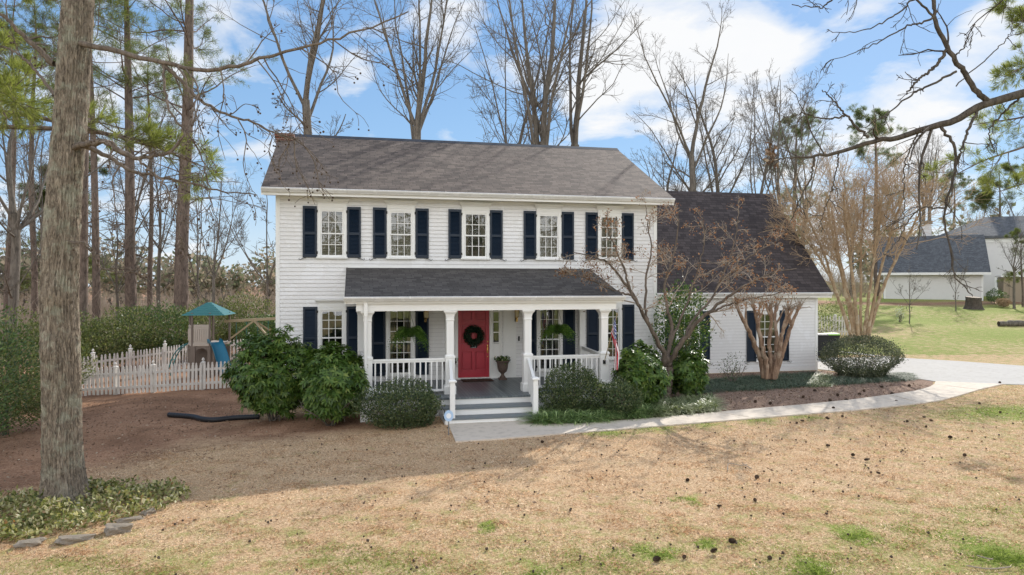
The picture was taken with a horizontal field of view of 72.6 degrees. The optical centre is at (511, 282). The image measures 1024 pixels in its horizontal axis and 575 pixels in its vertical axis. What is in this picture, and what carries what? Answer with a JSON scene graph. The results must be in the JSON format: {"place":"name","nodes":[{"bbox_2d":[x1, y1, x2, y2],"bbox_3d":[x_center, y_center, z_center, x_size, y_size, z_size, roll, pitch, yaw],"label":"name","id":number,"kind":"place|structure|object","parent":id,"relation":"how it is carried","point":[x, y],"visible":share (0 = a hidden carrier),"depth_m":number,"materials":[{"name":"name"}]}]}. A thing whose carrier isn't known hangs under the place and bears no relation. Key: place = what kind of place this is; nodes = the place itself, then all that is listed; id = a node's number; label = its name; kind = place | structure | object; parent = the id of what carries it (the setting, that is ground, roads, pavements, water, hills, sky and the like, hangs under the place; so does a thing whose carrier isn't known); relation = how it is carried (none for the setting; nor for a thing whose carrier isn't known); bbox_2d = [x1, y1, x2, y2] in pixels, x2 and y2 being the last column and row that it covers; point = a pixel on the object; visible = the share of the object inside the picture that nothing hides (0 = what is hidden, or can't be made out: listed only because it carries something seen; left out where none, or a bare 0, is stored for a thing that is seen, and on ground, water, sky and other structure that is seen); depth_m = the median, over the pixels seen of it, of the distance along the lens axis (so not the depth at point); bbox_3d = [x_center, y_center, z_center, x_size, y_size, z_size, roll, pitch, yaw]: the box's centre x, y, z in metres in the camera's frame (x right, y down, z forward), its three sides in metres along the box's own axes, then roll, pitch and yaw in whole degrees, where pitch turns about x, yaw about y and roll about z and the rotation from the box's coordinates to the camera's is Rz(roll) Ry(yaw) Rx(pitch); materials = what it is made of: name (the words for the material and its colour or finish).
{"place":"outdoors","nodes":[
{"label":"outdoors","id":0,"kind":"place"},
{"bbox_2d":[0,282,1023,574],"bbox_3d":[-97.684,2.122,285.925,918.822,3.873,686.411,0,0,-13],"label":"ground","id":1,"kind":"structure","parent":0,"point":[932,330],"depth_m":12.30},
{"bbox_2d":[0,297,40,437],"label":"evergreen shrub","id":2,"kind":"object","parent":1,"relation":"on","point":[5,414],"visible":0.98,"depth_m":15.83,"materials":[{"name":"green plant"}]},
{"bbox_2d":[0,167,42,336],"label":"bare tree","id":3,"kind":"object","parent":1,"relation":"on","point":[24,300],"visible":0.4,"depth_m":36.17,"materials":[{"name":"brown plant"}]},
{"bbox_2d":[0,0,56,344],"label":"pine tree","id":4,"kind":"object","parent":1,"relation":"on","point":[7,262],"visible":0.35,"depth_m":38.07,"materials":[{"name":"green plant"}]},
{"bbox_2d":[0,334,104,405],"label":"evergreen shrub","id":5,"kind":"object","parent":1,"relation":"on","point":[86,366],"visible":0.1,"depth_m":21.81,"materials":[{"name":"green plant"}]},
{"bbox_2d":[0,0,109,332],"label":"pine tree","id":6,"kind":"object","parent":1,"relation":"on","point":[34,287],"visible":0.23,"depth_m":41.85,"materials":[{"name":"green plant"}]},
{"bbox_2d":[0,67,119,274],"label":"bare tree","id":7,"kind":"object","parent":1,"relation":"on","point":[40,221],"visible":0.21,"depth_m":43.94,"materials":[{"name":"brown plant"}]},
{"bbox_2d":[21,310,113,368],"bbox_3d":[-18.516,2.473,29.049,3.454,2.839,3.496,0,0,-13],"label":"evergreen shrub","id":8,"kind":"object","parent":1,"relation":"on","point":[90,337],"visible":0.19,"depth_m":29.04,"materials":[{"name":"green plant"}]},
{"bbox_2d":[15,153,124,292],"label":"tree","id":9,"kind":"object","parent":1,"relation":"on","point":[103,171],"visible":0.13,"depth_m":45.29,"materials":[{"name":"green plant"}]},
{"bbox_2d":[54,534,95,544],"bbox_3d":[-6.137,3.622,9.822,0.519,0.113,0.278,2,-8,-27],"label":"border stone","id":10,"kind":"object","parent":1,"relation":"on","point":[66,539],"visible":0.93,"depth_m":9.75,"materials":[{"name":"grey stone"}]},
{"bbox_2d":[0,20,153,381],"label":"bare tree","id":11,"kind":"object","parent":1,"relation":"on","point":[16,226],"visible":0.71,"depth_m":26.96,"materials":[{"name":"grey plant"}]},
{"bbox_2d":[3,0,153,351],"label":"pine tree","id":12,"kind":"object","parent":1,"relation":"on","point":[96,285],"visible":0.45,"depth_m":37.87,"materials":[{"name":"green plant"}]},
{"bbox_2d":[21,204,135,312],"bbox_3d":[-23.265,-0.436,36.709,3.833,9.400,5.033,0,0,26],"label":"bare tree","id":13,"kind":"object","parent":1,"relation":"on","point":[99,246],"visible":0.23,"depth_m":37.08,"materials":[{"name":"brown plant"}]},
{"bbox_2d":[0,474,191,541],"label":"ground cover","id":14,"kind":"object","parent":1,"relation":"on","point":[43,509],"visible":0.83,"depth_m":10.98,"materials":[{"name":"green plant"}]},
{"bbox_2d":[22,0,177,368],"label":"pine tree","id":15,"kind":"object","parent":1,"relation":"on","point":[83,289],"visible":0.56,"depth_m":30.93,"materials":[{"name":"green plant"}]},
{"bbox_2d":[80,315,144,370],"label":"evergreen shrub","id":16,"kind":"object","parent":1,"relation":"on","point":[113,350],"visible":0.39,"depth_m":29.32,"materials":[{"name":"green plant"}]},
{"bbox_2d":[0,0,228,203],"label":"pine tree","id":17,"kind":"object","parent":1,"relation":"on","point":[11,87],"visible":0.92,"depth_m":16.00,"materials":[{"name":"green plant"}]},
{"bbox_2d":[104,523,133,535],"bbox_3d":[-5.686,3.581,10.090,0.381,0.170,0.299,3,-4,-30],"label":"border stone","id":18,"kind":"object","parent":1,"relation":"on","point":[114,528],"visible":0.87,"depth_m":10.03,"materials":[{"name":"grey stone"}]},
{"bbox_2d":[81,301,168,368],"bbox_3d":[-17.138,2.359,30.770,3.712,3.070,3.261,0,0,23],"label":"evergreen shrub","id":19,"kind":"object","parent":1,"relation":"on","point":[128,318],"visible":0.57,"depth_m":30.68,"materials":[{"name":"green plant"}]},
{"bbox_2d":[88,180,174,329],"bbox_3d":[-22.430,-0.785,39.620,5.490,10.254,4.181,0,0,25],"label":"bare tree","id":20,"kind":"object","parent":1,"relation":"on","point":[117,290],"visible":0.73,"depth_m":39.75,"materials":[{"name":"brown plant"}]},
{"bbox_2d":[35,0,250,336],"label":"pine tree","id":21,"kind":"object","parent":1,"relation":"on","point":[130,282],"visible":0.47,"depth_m":39.83,"materials":[{"name":"brown plant"}]},
{"bbox_2d":[97,37,196,322],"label":"pine tree","id":22,"kind":"object","parent":1,"relation":"on","point":[150,257],"visible":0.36,"depth_m":49.93,"materials":[{"name":"green plant"}]},
{"bbox_2d":[100,91,197,288],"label":"bare tree","id":23,"kind":"object","parent":1,"relation":"on","point":[139,195],"visible":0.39,"depth_m":48.08,"materials":[{"name":"brown plant"}]},
{"bbox_2d":[100,115,199,317],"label":"bare tree","id":24,"kind":"object","parent":1,"relation":"on","point":[157,287],"visible":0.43,"depth_m":43.88,"materials":[{"name":"brown plant"}]},
{"bbox_2d":[105,299,198,363],"bbox_3d":[-16.335,2.302,31.904,3.800,3.092,3.612,0,0,-13],"label":"evergreen shrub","id":25,"kind":"object","parent":1,"relation":"on","point":[155,310],"visible":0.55,"depth_m":31.57,"materials":[{"name":"green plant"}]},
{"bbox_2d":[81,357,246,395],"bbox_3d":[-11.958,3.230,23.613,5.773,1.437,0.245,0,0,-7],"label":"picket fence","id":26,"kind":"object","parent":1,"relation":"on","point":[153,372],"visible":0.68,"depth_m":23.51,"materials":[{"name":"paint"}]},
{"bbox_2d":[82,339,248,384],"bbox_3d":[-14.817,3.138,28.728,1.116,1.649,8.791,0,0,33],"label":"picket fence","id":27,"kind":"object","parent":1,"relation":"on","point":[163,353],"visible":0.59,"depth_m":27.99,"materials":[{"name":"paint"}]},
{"bbox_2d":[54,0,278,336],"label":"pine tree","id":28,"kind":"object","parent":1,"relation":"on","point":[181,289],"visible":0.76,"depth_m":39.00,"materials":[{"name":"brown plant"}]},
{"bbox_2d":[147,304,225,361],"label":"evergreen shrub","id":29,"kind":"object","parent":1,"relation":"on","point":[203,320],"visible":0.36,"depth_m":32.50,"materials":[{"name":"green plant"}]},
{"bbox_2d":[135,172,250,306],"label":"bare tree","id":30,"kind":"object","parent":1,"relation":"on","point":[196,283],"visible":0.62,"depth_m":42.87,"materials":[{"name":"brown plant"}]},
{"bbox_2d":[0,0,418,508],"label":"sweetgum tree","id":31,"kind":"object","parent":1,"relation":"on","point":[63,471],"visible":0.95,"depth_m":11.44,"materials":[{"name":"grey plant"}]},
{"bbox_2d":[167,412,259,421],"bbox_3d":[-8.034,3.562,18.355,2.880,0.235,0.634,0,0,16],"label":"drain pipe","id":32,"kind":"object","parent":1,"relation":"on","point":[212,419],"visible":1,"depth_m":18.15,"materials":[{"name":"black plastic"}]},
{"bbox_2d":[180,296,250,347],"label":"evergreen shrub","id":33,"kind":"object","parent":1,"relation":"on","point":[222,325],"visible":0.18,"depth_m":35.16,"materials":[{"name":"green plant"}]},
{"bbox_2d":[177,161,257,338],"bbox_3d":[-14.410,-0.919,33.736,3.660,9.914,3.798,0,0,-37],"label":"bare tree","id":34,"kind":"object","parent":1,"relation":"on","point":[215,255],"visible":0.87,"depth_m":33.95,"materials":[{"name":"brown plant"}]},
{"bbox_2d":[169,302,275,378],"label":"play tower","id":35,"kind":"structure","parent":1,"relation":"on","point":[201,344],"depth_m":26.97,"materials":[{"name":"brown plastic"}]},
{"bbox_2d":[206,173,275,313],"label":"bare tree","id":36,"kind":"object","parent":1,"relation":"on","point":[267,283],"visible":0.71,"depth_m":43.89,"materials":[{"name":"brown plant"}]},
{"bbox_2d":[208,288,275,349],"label":"evergreen shrub","id":37,"kind":"object","parent":1,"relation":"on","point":[241,306],"visible":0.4,"depth_m":35.59,"materials":[{"name":"green plant"}]},
{"bbox_2d":[235,313,275,348],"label":"evergreen shrub","id":38,"kind":"object","parent":1,"relation":"on","point":[270,324],"visible":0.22,"depth_m":34.03,"materials":[{"name":"green plant"}]},
{"bbox_2d":[220,324,314,420],"bbox_3d":[-6.025,2.331,17.861,2.545,2.541,2.076,0,0,-44],"label":"rhododendron","id":39,"kind":"object","parent":1,"relation":"on","point":[268,384],"visible":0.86,"depth_m":17.35,"materials":[{"name":"green plant"}]},
{"bbox_2d":[196,0,370,149],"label":"bare tree","id":40,"kind":"object","parent":1,"relation":"on","point":[305,100],"visible":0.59,"depth_m":35.53,"materials":[{"name":"grey plant"}]},
{"bbox_2d":[298,340,372,425],"bbox_3d":[-4.306,2.488,17.104,1.899,2.103,2.196,0,0,-13],"label":"rhododendron","id":41,"kind":"object","parent":1,"relation":"on","point":[329,366],"visible":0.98,"depth_m":16.62,"materials":[{"name":"green plant"}]},
{"bbox_2d":[345,376,445,429],"bbox_3d":[-2.796,2.839,16.593,2.401,1.253,1.760,0,0,-13],"label":"azalea","id":42,"kind":"object","parent":1,"relation":"on","point":[420,410],"visible":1,"depth_m":16.31,"materials":[{"name":"green plant"}]},
{"bbox_2d":[339,0,482,138],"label":"bare tree","id":43,"kind":"object","parent":1,"relation":"on","point":[416,124],"visible":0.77,"depth_m":35.72,"materials":[{"name":"grey plant"}]},
{"bbox_2d":[0,257,882,350],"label":"undergrowth","id":44,"kind":"object","parent":1,"relation":"on","point":[105,305],"visible":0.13,"depth_m":57.24,"materials":[{"name":"brown plant"}]},
{"bbox_2d":[0,202,1015,308],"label":"distant woods","id":45,"kind":"object","parent":1,"relation":"on","point":[223,275],"visible":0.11,"depth_m":101.43,"materials":[{"name":"plant"}]},
{"bbox_2d":[0,370,1023,566],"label":"fallen leaves","id":46,"kind":"object","parent":1,"relation":"on","point":[727,391],"visible":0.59,"depth_m":16.78,"materials":[{"name":"brown plant"}]},
{"bbox_2d":[450,0,597,143],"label":"bare tree","id":47,"kind":"object","parent":1,"relation":"on","point":[522,129],"visible":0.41,"depth_m":38.20,"materials":[{"name":"grey plant"}]},
{"bbox_2d":[426,0,642,145],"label":"bare tree","id":48,"kind":"object","parent":1,"relation":"on","point":[535,126],"visible":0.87,"depth_m":36.30,"materials":[{"name":"grey plant"}]},
{"bbox_2d":[261,133,832,424],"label":"house","id":49,"kind":"structure","parent":1,"relation":"on","point":[445,244],"depth_m":20.95,"materials":[{"name":"white wood"}]},
{"bbox_2d":[315,299,345,354],"bbox_3d":[-5.138,1.460,19.917,0.940,1.940,0.143,0,0,-13],"label":"window","id":50,"kind":"structure","parent":49,"relation":"in","point":[324,305],"depth_m":19.91,"materials":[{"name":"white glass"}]},
{"bbox_2d":[314,198,348,258],"bbox_3d":[-5.145,-1.520,19.951,0.960,1.700,0.213,0,0,-13],"label":"window","id":51,"kind":"structure","parent":49,"relation":"in","point":[337,206],"depth_m":19.99,"materials":[{"name":"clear glass"}]},
{"bbox_2d":[385,311,415,376],"bbox_3d":[-3.262,1.735,20.397,0.900,2.030,0.209,0,0,-13],"label":"window","id":52,"kind":"structure","parent":49,"relation":"in","point":[390,315],"depth_m":20.42,"materials":[{"name":"white glass"}]},
{"bbox_2d":[384,200,417,258],"bbox_3d":[-3.241,-1.520,20.373,0.960,1.700,0.213,0,0,-13],"label":"window","id":53,"kind":"structure","parent":49,"relation":"in","point":[396,208],"depth_m":20.41,"materials":[{"name":"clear glass"}]},
{"bbox_2d":[386,313,430,357],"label":"hanging fern","id":54,"kind":"object","parent":49,"relation":"hanging from","point":[413,331],"visible":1,"depth_m":18.09,"materials":[{"name":"green plant"}]},
{"bbox_2d":[458,310,488,377],"bbox_3d":[-1.147,1.796,20.837,0.946,2.097,0.138,0,0,-13],"label":"door","id":55,"kind":"structure","parent":49,"relation":"in","point":[472,361],"depth_m":20.84,"materials":[{"name":"red wood"}]},
{"bbox_2d":[463,325,484,346],"bbox_3d":[-1.127,1.601,20.759,0.700,0.683,0.212,0,0,-13],"label":"wreath","id":56,"kind":"object","parent":49,"relation":"attached to","point":[469,339],"visible":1,"depth_m":20.73,"materials":[{"name":"green plant"}]},
{"bbox_2d":[460,202,492,259],"bbox_3d":[-1.091,-1.520,20.863,0.990,1.700,0.238,0,0,-13],"label":"window","id":57,"kind":"structure","parent":49,"relation":"in","point":[469,209],"depth_m":20.86,"materials":[{"name":"white glass"}]},
{"bbox_2d":[535,204,563,259],"bbox_3d":[1.123,-1.520,21.340,0.940,1.700,0.213,0,0,-13],"label":"window","id":58,"kind":"structure","parent":49,"relation":"in","point":[547,248],"depth_m":21.38,"materials":[{"name":"clear glass"}]},
{"bbox_2d":[536,310,562,372],"bbox_3d":[1.141,1.735,21.373,0.880,2.030,0.209,0,0,-13],"label":"window","id":59,"kind":"structure","parent":49,"relation":"in","point":[540,316],"depth_m":21.39,"materials":[{"name":"white glass"}]},
{"bbox_2d":[535,312,577,351],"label":"hanging fern","id":60,"kind":"object","parent":49,"relation":"hanging from","point":[560,329],"visible":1,"depth_m":18.96,"materials":[{"name":"green plant"}]},
{"bbox_2d":[596,205,624,260],"bbox_3d":[3.041,-1.520,21.766,0.930,1.700,0.213,0,0,-13],"label":"window","id":61,"kind":"structure","parent":49,"relation":"in","point":[615,213],"depth_m":21.80,"materials":[{"name":"white glass"}]},
{"bbox_2d":[603,313,619,369],"bbox_3d":[2.642,1.530,18.367,0.241,1.475,0.940,0,0,-13],"label":"flag","id":62,"kind":"object","parent":49,"relation":"attached to","point":[617,353],"visible":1,"depth_m":18.04,"materials":[{"name":"multicoloured fabric"}]},
{"bbox_2d":[608,302,621,359],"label":"window","id":63,"kind":"structure","parent":49,"relation":"in","point":[618,304],"depth_m":21.81,"materials":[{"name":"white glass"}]},
{"bbox_2d":[755,311,779,361],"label":"window","id":64,"kind":"structure","parent":49,"relation":"in","point":[778,325],"depth_m":26.58,"materials":[{"name":"white glass"}]},
{"bbox_2d":[538,358,607,412],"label":"azalea","id":65,"kind":"object","parent":1,"relation":"on","point":[572,400],"visible":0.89,"depth_m":17.42,"materials":[{"name":"green plant"}]},
{"bbox_2d":[513,399,669,426],"bbox_3d":[2.209,3.286,17.666,4.996,0.398,2.325,0,0,-24],"label":"liriope border","id":66,"kind":"object","parent":1,"relation":"on","point":[557,416],"visible":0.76,"depth_m":17.01,"materials":[{"name":"green plant"}]},
{"bbox_2d":[600,376,644,417],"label":"azalea","id":67,"kind":"object","parent":1,"relation":"on","point":[617,401],"visible":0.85,"depth_m":17.39,"materials":[{"name":"green plant"}]},
{"bbox_2d":[609,339,673,404],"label":"rhododendron","id":68,"kind":"object","parent":1,"relation":"on","point":[641,368],"visible":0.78,"depth_m":18.23,"materials":[{"name":"green plant"}]},
{"bbox_2d":[610,0,737,191],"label":"bare tree","id":69,"kind":"object","parent":1,"relation":"on","point":[692,167],"visible":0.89,"depth_m":37.78,"materials":[{"name":"grey plant"}]},
{"bbox_2d":[554,189,801,398],"bbox_3d":[4.673,0.335,19.787,7.405,6.174,3.739,0,0,-13],"label":"maple tree","id":70,"kind":"object","parent":1,"relation":"on","point":[667,358],"visible":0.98,"depth_m":19.89,"materials":[{"name":"brown plant"}]},
{"bbox_2d":[648,273,715,360],"bbox_3d":[5.192,1.566,21.581,1.969,3.689,1.641,0,0,-13],"label":"camellia","id":71,"kind":"object","parent":1,"relation":"on","point":[695,336],"visible":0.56,"depth_m":21.41,"materials":[{"name":"green plant"}]},
{"bbox_2d":[640,392,729,418],"bbox_3d":[4.641,3.302,18.790,4.110,0.332,2.380,0,0,-29],"label":"liriope border","id":72,"kind":"object","parent":1,"relation":"on","point":[693,404],"visible":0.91,"depth_m":18.35,"materials":[{"name":"green plant"}]},
{"bbox_2d":[629,101,753,192],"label":"bare tree","id":73,"kind":"object","parent":1,"relation":"on","point":[667,187],"visible":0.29,"depth_m":41.39,"materials":[{"name":"grey plant"}]},
{"bbox_2d":[673,349,710,396],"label":"rhododendron","id":74,"kind":"object","parent":1,"relation":"on","point":[691,376],"visible":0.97,"depth_m":19.94,"materials":[{"name":"green plant"}]},
{"bbox_2d":[625,51,785,192],"bbox_3d":[10.618,-5.197,40.050,6.244,16.863,8.977,0,0,-44],"label":"bare tree","id":75,"kind":"object","parent":1,"relation":"on","point":[713,154],"visible":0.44,"depth_m":39.64,"materials":[{"name":"grey plant"}]},
{"bbox_2d":[449,381,1002,442],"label":"walkway","id":76,"kind":"structure","parent":1,"relation":"on","point":[504,430],"depth_m":17.49,"materials":[{"name":"concrete"}]},
{"bbox_2d":[703,370,823,395],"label":"mondo grass","id":77,"kind":"structure","parent":1,"relation":"on","point":[719,384],"depth_m":23.18,"materials":[{"name":"green plant"}]},
{"bbox_2d":[731,290,809,379],"bbox_3d":[8.707,1.793,23.685,2.996,3.167,1.636,0,0,-33],"label":"crape myrtle","id":78,"kind":"object","parent":1,"relation":"on","point":[770,365],"visible":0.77,"depth_m":23.80,"materials":[{"name":"brown plant"}]},
{"bbox_2d":[716,58,834,193],"bbox_3d":[13.433,-4.128,37.580,5.490,14.871,5.697,0,0,-14],"label":"bare tree","id":79,"kind":"object","parent":1,"relation":"on","point":[766,170],"visible":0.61,"depth_m":37.16,"materials":[{"name":"grey plant"}]},
{"bbox_2d":[732,71,839,244],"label":"bare tree","id":80,"kind":"object","parent":1,"relation":"on","point":[777,174],"visible":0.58,"depth_m":41.35,"materials":[{"name":"grey plant"}]},
{"bbox_2d":[757,107,829,235],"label":"pine tree","id":81,"kind":"object","parent":1,"relation":"on","point":[807,132],"visible":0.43,"depth_m":61.54,"materials":[{"name":"green plant"}]},
{"bbox_2d":[742,75,845,250],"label":"bare tree","id":82,"kind":"object","parent":1,"relation":"on","point":[797,159],"visible":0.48,"depth_m":42.59,"materials":[{"name":"grey plant"}]},
{"bbox_2d":[802,372,837,387],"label":"pale ground cover","id":83,"kind":"object","parent":1,"relation":"on","point":[827,376],"visible":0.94,"depth_m":23.80,"materials":[{"name":"green plant"}]},
{"bbox_2d":[821,153,880,295],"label":"bare tree","id":84,"kind":"object","parent":1,"relation":"on","point":[849,217],"visible":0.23,"depth_m":65.89,"materials":[{"name":"brown plant"}]},
{"bbox_2d":[814,331,907,377],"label":"round bush","id":85,"kind":"object","parent":1,"relation":"on","point":[854,370],"visible":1,"depth_m":24.72,"materials":[{"name":"green plant"}]},
{"bbox_2d":[819,371,922,385],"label":"mondo grass","id":86,"kind":"structure","parent":1,"relation":"on","point":[899,376],"depth_m":24.13,"materials":[{"name":"green plant"}]},
{"bbox_2d":[837,103,913,295],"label":"pine tree","id":87,"kind":"object","parent":1,"relation":"on","point":[858,111],"visible":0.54,"depth_m":70.00,"materials":[{"name":"green plant"}]},
{"bbox_2d":[758,115,999,341],"bbox_3d":[14.801,-2.254,30.189,10.414,9.712,7.737,0,0,-13],"label":"crape myrtle","id":88,"kind":"object","parent":1,"relation":"on","point":[835,246],"visible":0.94,"depth_m":28.64,"materials":[{"name":"beige plant"}]},
{"bbox_2d":[761,0,1023,296],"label":"bare tree","id":89,"kind":"object","parent":1,"relation":"on","point":[986,102],"visible":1,"depth_m":10.96,"materials":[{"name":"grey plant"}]},
{"bbox_2d":[885,122,948,235],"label":"bare tree","id":90,"kind":"object","parent":1,"relation":"on","point":[932,148],"visible":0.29,"depth_m":81.74,"materials":[{"name":"brown plant"}]},
{"bbox_2d":[895,130,966,236],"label":"bare tree","id":91,"kind":"object","parent":1,"relation":"on","point":[927,158],"visible":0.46,"depth_m":73.74,"materials":[{"name":"brown plant"}]},
{"bbox_2d":[877,234,990,300],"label":"neighbour garage","id":92,"kind":"structure","parent":1,"relation":"on","point":[931,259],"depth_m":60.84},
{"bbox_2d":[933,169,974,235],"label":"pine tree","id":93,"kind":"object","parent":1,"relation":"on","point":[960,183],"visible":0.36,"depth_m":91.86,"materials":[{"name":"green plant"}]},
{"bbox_2d":[921,0,1023,201],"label":"pine tree","id":94,"kind":"object","parent":1,"relation":"on","point":[1013,14],"visible":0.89,"depth_m":23.95,"materials":[{"name":"green plant"}]},
{"bbox_2d":[921,216,1023,295],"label":"neighbour house","id":95,"kind":"structure","parent":1,"relation":"on","point":[996,255],"depth_m":65.77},
{"bbox_2d":[962,296,984,309],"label":"tree stump","id":96,"kind":"object","parent":1,"relation":"on","point":[973,303],"visible":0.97,"depth_m":51.57,"materials":[{"name":"brown plant"}]},
{"bbox_2d":[964,161,1020,219],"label":"pine tree","id":97,"kind":"object","parent":1,"relation":"on","point":[982,204],"visible":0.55,"depth_m":74.78,"materials":[{"name":"green plant"}]},
{"bbox_2d":[990,99,1023,246],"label":"pine tree","id":98,"kind":"object","parent":1,"relation":"on","point":[1014,135],"visible":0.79,"depth_m":49.19,"materials":[{"name":"green plant"}]},
{"bbox_2d":[992,218,1023,308],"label":"bare tree","id":99,"kind":"object","parent":1,"relation":"on","point":[1014,273],"visible":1,"depth_m":51.95,"materials":[{"name":"grey plant"}]},
{"bbox_2d":[995,275,1023,301],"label":"garden shed","id":100,"kind":"structure","parent":1,"relation":"on","point":[1003,287],"depth_m":57.75,"materials":[{"name":"beige wood"}]},
{"bbox_2d":[996,228,1023,306],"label":"tree","id":101,"kind":"object","parent":1,"relation":"on","point":[1014,233],"visible":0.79,"depth_m":53.13,"materials":[{"name":"green plant"}]},
{"bbox_2d":[0,384,1023,574],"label":"lawn grass","id":102,"kind":"structure","parent":0,"point":[1002,555],"depth_m":10.43,"materials":[{"name":"beige plant"}]},
{"bbox_2d":[0,0,1023,286],"label":"sky","id":103,"kind":"structure","parent":0,"point":[796,38],"materials":[{"name":"blue"}]},
{"bbox_2d":[818,351,1023,384],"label":"driveway","id":104,"kind":"structure","parent":0,"point":[953,371],"depth_m":26.68,"materials":[{"name":"concrete"}]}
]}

